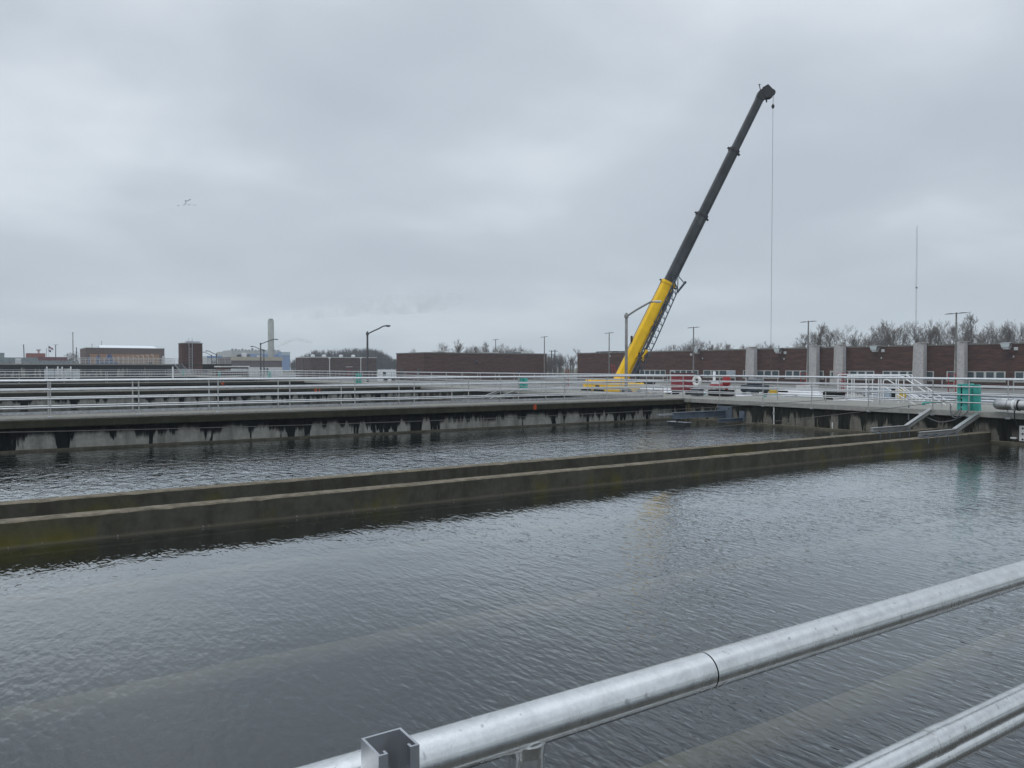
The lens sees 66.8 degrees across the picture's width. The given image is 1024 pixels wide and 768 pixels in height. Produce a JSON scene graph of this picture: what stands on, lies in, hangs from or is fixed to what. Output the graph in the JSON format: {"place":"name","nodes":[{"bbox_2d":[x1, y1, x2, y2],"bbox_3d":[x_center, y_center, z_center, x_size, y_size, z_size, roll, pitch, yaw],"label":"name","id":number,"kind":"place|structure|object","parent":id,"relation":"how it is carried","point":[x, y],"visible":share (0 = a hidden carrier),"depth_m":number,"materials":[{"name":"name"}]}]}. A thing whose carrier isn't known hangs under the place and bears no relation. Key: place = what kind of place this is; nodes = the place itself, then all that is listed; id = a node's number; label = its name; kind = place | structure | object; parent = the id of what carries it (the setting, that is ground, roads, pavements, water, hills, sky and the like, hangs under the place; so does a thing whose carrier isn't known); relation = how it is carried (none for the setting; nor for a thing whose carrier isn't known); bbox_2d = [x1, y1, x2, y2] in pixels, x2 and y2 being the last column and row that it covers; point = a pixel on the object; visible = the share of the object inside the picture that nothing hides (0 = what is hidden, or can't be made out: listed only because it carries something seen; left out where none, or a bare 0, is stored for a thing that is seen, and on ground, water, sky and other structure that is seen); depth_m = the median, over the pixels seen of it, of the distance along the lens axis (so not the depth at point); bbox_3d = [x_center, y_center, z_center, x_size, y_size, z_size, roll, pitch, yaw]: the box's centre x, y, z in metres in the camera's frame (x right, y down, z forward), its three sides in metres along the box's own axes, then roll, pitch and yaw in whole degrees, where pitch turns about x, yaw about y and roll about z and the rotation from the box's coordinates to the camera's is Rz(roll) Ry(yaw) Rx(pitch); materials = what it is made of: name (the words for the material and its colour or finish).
{"place":"outdoors","nodes":[
{"label":"outdoors","id":0,"kind":"place"},
{"bbox_2d":[0,360,78,363],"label":"building","id":1,"kind":"structure","parent":0,"point":[35,362],"depth_m":201.80,"materials":[{"name":"grey"}]},
{"bbox_2d":[80,345,164,363],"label":"hall building","id":2,"kind":"structure","parent":0,"point":[114,351],"depth_m":273.00,"materials":[{"name":"metal"}]},
{"bbox_2d":[218,353,282,374],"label":"pump hall","id":3,"kind":"structure","parent":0,"point":[270,363],"depth_m":270.73,"materials":[{"name":"beige brick"}]},
{"bbox_2d":[295,354,376,376],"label":"brick building","id":4,"kind":"structure","parent":0,"point":[313,363],"depth_m":220.04,"materials":[{"name":"brown brick"}]},
{"bbox_2d":[283,369,575,375],"bbox_3d":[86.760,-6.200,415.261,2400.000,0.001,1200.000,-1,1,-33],"label":"grass field","id":5,"kind":"structure","parent":0,"point":[564,370],"depth_m":408.64,"materials":[{"name":"green plant"}]},
{"bbox_2d":[223,348,280,356],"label":"plant building","id":6,"kind":"structure","parent":5,"relation":"on","point":[236,352],"depth_m":638.08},
{"bbox_2d":[268,319,273,356],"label":"chimney","id":7,"kind":"object","parent":5,"relation":"on","point":[271,337],"visible":0.56,"depth_m":598.34,"materials":[{"name":"concrete"}]},
{"bbox_2d":[278,352,289,369],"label":"plant building","id":8,"kind":"structure","parent":5,"relation":"on","point":[286,360],"depth_m":645.39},
{"bbox_2d":[288,347,395,372],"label":"woodland","id":9,"kind":"object","parent":5,"relation":"on","point":[384,361],"visible":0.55,"depth_m":419.45,"materials":[{"name":"brown plant"}]},
{"bbox_2d":[809,323,828,346],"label":"bare tree","id":10,"kind":"object","parent":5,"relation":"on","point":[819,340],"visible":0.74,"depth_m":191.09,"materials":[{"name":"brown plant"}]},
{"bbox_2d":[819,322,841,346],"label":"bare tree","id":11,"kind":"object","parent":5,"relation":"on","point":[827,338],"visible":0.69,"depth_m":189.31,"materials":[{"name":"brown plant"}]},
{"bbox_2d":[653,326,1023,350],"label":"woodland","id":12,"kind":"object","parent":5,"relation":"on","point":[942,334],"visible":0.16,"depth_m":242.31,"materials":[{"name":"brown plant"}]},
{"bbox_2d":[862,324,896,345],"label":"bare tree","id":13,"kind":"object","parent":5,"relation":"on","point":[873,343],"visible":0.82,"depth_m":191.79,"materials":[{"name":"brown plant"}]},
{"bbox_2d":[876,320,904,344],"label":"bare tree","id":14,"kind":"object","parent":5,"relation":"on","point":[890,336],"visible":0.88,"depth_m":190.72,"materials":[{"name":"brown plant"}]},
{"bbox_2d":[895,322,914,344],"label":"bare tree","id":15,"kind":"object","parent":5,"relation":"on","point":[906,335],"visible":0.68,"depth_m":191.69,"materials":[{"name":"brown plant"}]},
{"bbox_2d":[901,322,927,344],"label":"bare tree","id":16,"kind":"object","parent":5,"relation":"on","point":[916,334],"visible":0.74,"depth_m":189.30,"materials":[{"name":"brown plant"}]},
{"bbox_2d":[920,320,941,343],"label":"bare tree","id":17,"kind":"object","parent":5,"relation":"on","point":[930,335],"visible":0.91,"depth_m":187.58,"materials":[{"name":"brown plant"}]},
{"bbox_2d":[954,313,986,342],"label":"bare tree","id":18,"kind":"object","parent":5,"relation":"on","point":[970,332],"visible":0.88,"depth_m":181.37,"materials":[{"name":"brown plant"}]},
{"bbox_2d":[984,320,1012,342],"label":"bare tree","id":19,"kind":"object","parent":5,"relation":"on","point":[1002,332],"visible":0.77,"depth_m":188.05,"materials":[{"name":"brown plant"}]},
{"bbox_2d":[993,322,1016,341],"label":"bare tree","id":20,"kind":"object","parent":5,"relation":"on","point":[1009,334],"visible":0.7,"depth_m":186.44,"materials":[{"name":"brown plant"}]},
{"bbox_2d":[0,399,1023,766],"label":"water","id":21,"kind":"structure","parent":0,"point":[978,471],"depth_m":15.07,"materials":[{"name":"grey liquid"}]},
{"bbox_2d":[0,0,1023,367],"label":"sky","id":22,"kind":"structure","parent":0,"point":[517,173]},
{"bbox_2d":[45,538,1023,767],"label":"basin floor","id":23,"kind":"structure","parent":0,"point":[298,736],"depth_m":13.44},
{"bbox_2d":[0,364,173,376],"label":"raised tank","id":24,"kind":"object","parent":23,"relation":"on","point":[92,367],"visible":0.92,"depth_m":151.65,"materials":[{"name":"concrete"}]},
{"bbox_2d":[76,358,171,363],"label":"handrail","id":25,"kind":"object","parent":24,"relation":"on","point":[104,359],"visible":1,"depth_m":154.08,"materials":[{"name":"metal"}]},
{"bbox_2d":[78,358,178,363],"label":"handrail","id":26,"kind":"object","parent":24,"relation":"on","point":[99,361],"visible":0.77,"depth_m":160.16,"materials":[{"name":"metal"}]},
{"bbox_2d":[86,378,125,378],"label":"basin wall","id":27,"kind":"structure","parent":23,"relation":"on","point":[105,378],"depth_m":126.23,"materials":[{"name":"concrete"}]},
{"bbox_2d":[0,377,196,378],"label":"walkway beam","id":28,"kind":"structure","parent":27,"relation":"on","point":[100,377],"depth_m":125.73,"materials":[{"name":"concrete"}]},
{"bbox_2d":[0,380,237,382],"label":"basin wall","id":29,"kind":"structure","parent":23,"relation":"on","point":[119,381],"depth_m":101.42,"materials":[{"name":"concrete"}]},
{"bbox_2d":[0,384,302,391],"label":"basin wall","id":30,"kind":"structure","parent":23,"relation":"on","point":[145,386],"depth_m":77.37,"materials":[{"name":"concrete"}]},
{"bbox_2d":[0,381,303,386],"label":"walkway beam","id":31,"kind":"structure","parent":30,"relation":"on","point":[102,384],"depth_m":76.45,"materials":[{"name":"concrete"}]},
{"bbox_2d":[0,381,297,384],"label":"walkway","id":32,"kind":"structure","parent":31,"relation":"on","point":[145,382],"depth_m":76.81,"materials":[{"name":"concrete"}]},
{"bbox_2d":[0,371,303,383],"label":"handrail","id":33,"kind":"object","parent":32,"relation":"on","point":[258,373],"visible":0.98,"depth_m":73.99,"materials":[{"name":"metal"}]},
{"bbox_2d":[0,390,417,407],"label":"basin wall","id":34,"kind":"structure","parent":23,"relation":"on","point":[151,400],"depth_m":52.73,"materials":[{"name":"concrete"}]},
{"bbox_2d":[0,387,419,396],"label":"walkway beam","id":35,"kind":"structure","parent":34,"relation":"on","point":[183,392],"depth_m":52.44,"materials":[{"name":"concrete"}]},
{"bbox_2d":[0,386,420,392],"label":"walkway","id":36,"kind":"structure","parent":35,"relation":"on","point":[203,389],"depth_m":52.35,"materials":[{"name":"concrete"}]},
{"bbox_2d":[10,401,506,415],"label":"wall","id":37,"kind":"structure","parent":23,"relation":"on","point":[255,408],"depth_m":40.11,"materials":[{"name":"concrete"}]},
{"bbox_2d":[0,405,677,450],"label":"basin wall","id":38,"kind":"structure","parent":23,"relation":"on","point":[64,437],"depth_m":27.74,"materials":[{"name":"concrete"}]},
{"bbox_2d":[0,400,683,428],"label":"walkway beam","id":39,"kind":"structure","parent":38,"relation":"on","point":[23,424],"depth_m":27.37,"materials":[{"name":"concrete"}]},
{"bbox_2d":[0,397,683,420],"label":"walkway","id":40,"kind":"structure","parent":39,"relation":"on","point":[131,414],"depth_m":27.61,"materials":[{"name":"concrete"}]},
{"bbox_2d":[0,375,663,415],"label":"handrail","id":41,"kind":"object","parent":40,"relation":"on","point":[203,408],"visible":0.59,"depth_m":28.69,"materials":[{"name":"metal"}]},
{"bbox_2d":[0,375,683,416],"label":"handrail","id":42,"kind":"object","parent":40,"relation":"on","point":[354,392],"visible":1,"depth_m":27.42,"materials":[{"name":"metal"}]},
{"bbox_2d":[0,418,679,499],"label":"wall ledge","id":43,"kind":"object","parent":23,"relation":"on","point":[159,444],"depth_m":27.73,"materials":[{"name":"concrete"}]},
{"bbox_2d":[0,428,937,518],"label":"wall","id":44,"kind":"structure","parent":23,"relation":"on","point":[62,505],"depth_m":15.84,"materials":[{"name":"concrete"}]},
{"bbox_2d":[870,408,932,438],"bbox_3d":[13.440,1.340,26.572,3.800,0.890,0.332,-1,1,-34],"label":"skimmer strut","id":45,"kind":"object","parent":44,"relation":"on","point":[916,419],"visible":0.9,"depth_m":26.56,"materials":[{"name":"metal"}]},
{"bbox_2d":[0,477,941,617],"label":"submerged pipe","id":46,"kind":"object","parent":23,"relation":"on","point":[22,605],"visible":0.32,"depth_m":11.41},
{"bbox_2d":[0,431,993,767],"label":"wall","id":47,"kind":"structure","parent":23,"relation":"on","point":[46,655],"depth_m":13.17,"materials":[{"name":"concrete"}]},
{"bbox_2d":[917,412,980,443],"bbox_3d":[14.259,1.402,25.055,4.096,0.832,0.385,-1,2,-36],"label":"skimmer strut","id":48,"kind":"object","parent":47,"relation":"on","point":[965,423],"visible":0.92,"depth_m":24.88,"materials":[{"name":"metal"}]},
{"bbox_2d":[0,504,1023,740],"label":"submerged pipe","id":49,"kind":"object","parent":23,"relation":"on","point":[37,717],"visible":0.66,"depth_m":8.33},
{"bbox_2d":[418,389,610,400],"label":"end wall","id":50,"kind":"structure","parent":23,"relation":"on","point":[425,394],"depth_m":55.36,"materials":[{"name":"concrete"}]},
{"bbox_2d":[167,374,690,397],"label":"end walkway","id":51,"kind":"structure","parent":50,"relation":"on","point":[441,387],"depth_m":57.35,"materials":[{"name":"concrete"}]},
{"bbox_2d":[167,369,656,394],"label":"handrail","id":52,"kind":"object","parent":51,"relation":"on","point":[431,379],"visible":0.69,"depth_m":56.09,"materials":[{"name":"metal"}]},
{"bbox_2d":[176,369,707,395],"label":"handrail","id":53,"kind":"object","parent":51,"relation":"on","point":[372,374],"visible":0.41,"depth_m":51.88,"materials":[{"name":"metal"}]},
{"bbox_2d":[670,373,694,394],"bbox_3d":[9.370,-0.014,42.671,0.660,1.180,1.180,-1,1,-33],"label":"fire cabinet","id":54,"kind":"object","parent":51,"relation":"on","point":[688,389],"visible":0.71,"depth_m":42.30,"materials":[{"name":"red paint"}]},
{"bbox_2d":[639,622,1023,767],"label":"submerged pipe","id":55,"kind":"object","parent":23,"relation":"on","point":[750,746],"visible":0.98,"depth_m":6.85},
{"bbox_2d":[678,402,1023,443],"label":"end wall","id":56,"kind":"structure","parent":23,"relation":"on","point":[1001,429],"depth_m":30.33,"materials":[{"name":"concrete"}]},
{"bbox_2d":[657,406,732,426],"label":"monorail beam","id":57,"kind":"structure","parent":56,"relation":"attached to","point":[723,412],"depth_m":34.71,"materials":[{"name":"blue metal"}]},
{"bbox_2d":[718,411,744,422],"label":"monorail beam","id":58,"kind":"structure","parent":56,"relation":"attached to","point":[741,418],"depth_m":34.65,"materials":[{"name":"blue metal"}]},
{"bbox_2d":[663,394,1023,418],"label":"end walkway","id":59,"kind":"structure","parent":56,"relation":"on","point":[988,411],"depth_m":31.88,"materials":[{"name":"concrete"}]},
{"bbox_2d":[706,377,733,395],"bbox_3d":[10.754,0.070,40.192,0.600,1.080,1.470,-1,1,-33],"label":"pump","id":60,"kind":"object","parent":59,"relation":"on","point":[722,383],"visible":0.73,"depth_m":39.76,"materials":[{"name":"red paint"}]},
{"bbox_2d":[741,377,768,394],"bbox_3d":[13.117,0.064,42.060,1.000,1.046,1.262,-1,1,-33],"label":"generator","id":61,"kind":"object","parent":59,"relation":"on","point":[754,385],"visible":0.62,"depth_m":41.69,"materials":[{"name":"metal"}]},
{"bbox_2d":[768,387,823,394],"bbox_3d":[14.880,0.399,41.072,0.701,0.378,3.577,-1,1,-33],"label":"pipe stack","id":62,"kind":"object","parent":59,"relation":"on","point":[804,392],"visible":0.4,"depth_m":40.36,"materials":[{"name":"white paint"}]},
{"bbox_2d":[685,375,1023,418],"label":"handrail","id":63,"kind":"object","parent":59,"relation":"on","point":[868,391],"visible":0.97,"depth_m":29.70,"materials":[{"name":"metal"}]},
{"bbox_2d":[709,375,1023,406],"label":"handrail","id":64,"kind":"object","parent":59,"relation":"on","point":[879,397],"visible":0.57,"depth_m":31.71,"materials":[{"name":"metal"}]},
{"bbox_2d":[837,374,912,401],"bbox_3d":[16.501,0.143,35.428,0.040,1.180,3.640,-1,1,-33],"label":"guard fence","id":65,"kind":"object","parent":59,"relation":"on","point":[838,386],"visible":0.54,"depth_m":35.11,"materials":[{"name":"silver metal"}]},
{"bbox_2d":[847,375,945,404],"bbox_3d":[16.007,0.295,32.532,0.044,1.302,4.314,-1,1,-33],"label":"stair rail","id":66,"kind":"object","parent":59,"relation":"on","point":[872,387],"visible":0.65,"depth_m":32.84,"materials":[{"name":"silver metal"}]},
{"bbox_2d":[853,374,952,403],"bbox_3d":[16.736,0.261,33.427,0.044,1.332,4.413,-1,1,-33],"label":"stair rail","id":67,"kind":"object","parent":59,"relation":"on","point":[895,387],"visible":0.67,"depth_m":33.83,"materials":[{"name":"silver metal"}]},
{"bbox_2d":[957,384,980,410],"bbox_3d":[15.848,0.483,26.879,0.380,0.990,0.660,-1,1,-33],"label":"drive guard","id":68,"kind":"object","parent":59,"relation":"on","point":[964,406],"visible":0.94,"depth_m":26.79,"materials":[{"name":"metal"}]},
{"bbox_2d":[0,399,959,472],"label":"wall","id":69,"kind":"structure","parent":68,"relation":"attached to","point":[431,449],"depth_m":17.85,"materials":[{"name":"concrete"}]},
{"bbox_2d":[923,394,1023,402],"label":"pipe stack","id":70,"kind":"object","parent":59,"relation":"on","point":[983,398],"visible":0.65,"depth_m":32.47,"materials":[{"name":"metal"}]},
{"bbox_2d":[1010,411,1023,440],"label":"pipe hanger","id":71,"kind":"object","parent":56,"relation":"attached to","point":[1021,433],"visible":1,"depth_m":25.27,"materials":[{"name":"metal"}]},
{"bbox_2d":[993,398,1023,410],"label":"pipe","id":72,"kind":"object","parent":71,"relation":"on","point":[1007,404],"visible":1,"depth_m":25.20,"materials":[{"name":"metal"}]},
{"bbox_2d":[689,418,1023,541],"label":"wall ledge","id":73,"kind":"object","parent":23,"relation":"on","point":[859,431],"depth_m":31.44,"materials":[{"name":"concrete"}]},
{"bbox_2d":[250,368,1023,395],"bbox_3d":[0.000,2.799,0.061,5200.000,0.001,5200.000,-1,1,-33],"label":"ground","id":74,"kind":"structure","parent":0,"point":[1016,391],"depth_m":118.76,"materials":[{"name":"grey concrete"}]},
{"bbox_2d":[178,338,202,374],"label":"brick tower","id":75,"kind":"structure","parent":74,"relation":"on","point":[189,351],"depth_m":161.34,"materials":[{"name":"brick"}]},
{"bbox_2d":[174,364,231,375],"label":"raised tank","id":76,"kind":"object","parent":74,"relation":"on","point":[205,366],"visible":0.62,"depth_m":163.27,"materials":[{"name":"concrete"}]},
{"bbox_2d":[214,366,249,376],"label":"gallery","id":77,"kind":"object","parent":74,"relation":"on","point":[241,369],"visible":0.56,"depth_m":125.15,"materials":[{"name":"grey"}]},
{"bbox_2d":[366,325,390,381],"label":"street lamp","id":78,"kind":"object","parent":74,"relation":"on","point":[367,358],"visible":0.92,"depth_m":79.98,"materials":[{"name":"grey metal"}]},
{"bbox_2d":[378,370,395,381],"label":"van","id":79,"kind":"object","parent":74,"relation":"on","point":[393,375],"visible":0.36,"depth_m":150.13,"materials":[{"name":"white paint"}]},
{"bbox_2d":[396,350,546,380],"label":"brick building","id":80,"kind":"structure","parent":74,"relation":"on","point":[490,362],"depth_m":170.63,"materials":[{"name":"brick"}]},
{"bbox_2d":[467,345,576,375],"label":"woodland","id":81,"kind":"object","parent":74,"relation":"on","point":[556,362],"visible":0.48,"depth_m":235.74,"materials":[{"name":"brown plant"}]},
{"bbox_2d":[624,300,661,391],"bbox_3d":[10.138,-2.487,60.065,2.923,7.972,0.340,0,1,0],"label":"street lamp","id":82,"kind":"object","parent":74,"relation":"on","point":[626,316],"visible":0.93,"depth_m":59.96,"materials":[{"name":"grey metal"}]},
{"bbox_2d":[581,84,775,393],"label":"mobile crane","id":83,"kind":"object","parent":74,"relation":"on","point":[649,324],"visible":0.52,"depth_m":65.63,"materials":[{"name":"metal"}]},
{"bbox_2d":[745,347,756,383],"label":"wrapped shaft","id":84,"kind":"object","parent":74,"relation":"on","point":[751,362],"visible":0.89,"depth_m":131.04,"materials":[{"name":"grey concrete"}]},
{"bbox_2d":[800,321,813,384],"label":"lamp pole","id":85,"kind":"object","parent":74,"relation":"on","point":[808,353],"visible":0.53,"depth_m":107.98,"materials":[{"name":"grey metal"}]},
{"bbox_2d":[806,345,821,384],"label":"wrapped shaft","id":86,"kind":"object","parent":74,"relation":"on","point":[814,360],"visible":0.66,"depth_m":120.99,"materials":[{"name":"grey concrete"}]},
{"bbox_2d":[833,344,846,385],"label":"wrapped shaft","id":87,"kind":"object","parent":74,"relation":"on","point":[839,365],"visible":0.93,"depth_m":117.19,"materials":[{"name":"grey concrete"}]},
{"bbox_2d":[912,342,928,387],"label":"wrapped shaft","id":88,"kind":"object","parent":74,"relation":"on","point":[919,368],"visible":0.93,"depth_m":106.92,"materials":[{"name":"grey concrete"}]},
{"bbox_2d":[945,312,968,390],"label":"lamp pole","id":89,"kind":"object","parent":74,"relation":"on","point":[956,313],"visible":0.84,"depth_m":91.20,"materials":[{"name":"grey metal"}]},
{"bbox_2d":[953,341,969,387],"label":"wrapped shaft","id":90,"kind":"object","parent":74,"relation":"on","point":[962,359],"visible":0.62,"depth_m":102.27,"materials":[{"name":"grey concrete"}]},
{"bbox_2d":[577,341,1023,389],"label":"brick building","id":91,"kind":"structure","parent":0,"point":[990,360],"depth_m":120.06,"materials":[{"name":"brick"}]},
{"bbox_2d":[640,370,665,376],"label":"window","id":92,"kind":"structure","parent":91,"relation":"in","point":[643,371],"depth_m":152.50,"materials":[{"name":"grey glass"}]},
{"bbox_2d":[703,370,735,377],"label":"window","id":93,"kind":"structure","parent":91,"relation":"in","point":[705,372],"depth_m":138.63,"materials":[{"name":"grey glass"}]},
{"bbox_2d":[742,370,779,378],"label":"window","id":94,"kind":"structure","parent":91,"relation":"in","point":[759,372],"depth_m":130.04,"materials":[{"name":"grey glass"}]},
{"bbox_2d":[784,371,823,379],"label":"window","id":95,"kind":"structure","parent":91,"relation":"in","point":[787,373],"depth_m":125.15,"materials":[{"name":"grey glass"}]},
{"bbox_2d":[846,371,874,380],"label":"window","id":96,"kind":"structure","parent":91,"relation":"in","point":[849,372],"depth_m":115.78,"materials":[{"name":"grey glass"}]},
{"bbox_2d":[882,371,934,380],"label":"window","id":97,"kind":"structure","parent":91,"relation":"in","point":[929,373],"depth_m":110.17,"materials":[{"name":"grey glass"}]},
{"bbox_2d":[945,371,1005,382],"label":"window","id":98,"kind":"structure","parent":91,"relation":"in","point":[971,374],"depth_m":101.18,"materials":[{"name":"grey glass"}]},
{"bbox_3d":[-7.204,3.858,-4.626,72.588,3.886,0.870,-1,1,-33],"label":"basin wall","id":99,"kind":"object","parent":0,"visible":0},
{"bbox_3d":[-7.170,1.795,-4.720,72.590,0.236,1.590,-1,1,-33],"label":"walkway beam","id":100,"kind":"object","parent":99,"relation":"on","visible":0},
{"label":"walkway","id":101,"kind":"structure","parent":100,"relation":"on","visible":0},
{"bbox_2d":[295,560,1023,767],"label":"handrail","id":102,"kind":"object","parent":101,"relation":"on","point":[520,735],"visible":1,"depth_m":0.99,"materials":[{"name":"metal"}]},
{"bbox_2d":[361,727,419,767],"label":"strut channel","id":103,"kind":"object","parent":102,"relation":"attached to","point":[397,748],"visible":1,"depth_m":0.74,"materials":[{"name":"metal"}]},
{"bbox_2d":[842,683,1023,767],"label":"conduit run","id":104,"kind":"object","parent":102,"relation":"attached to","point":[930,742],"visible":1,"depth_m":1.23,"materials":[{"name":"metal"}]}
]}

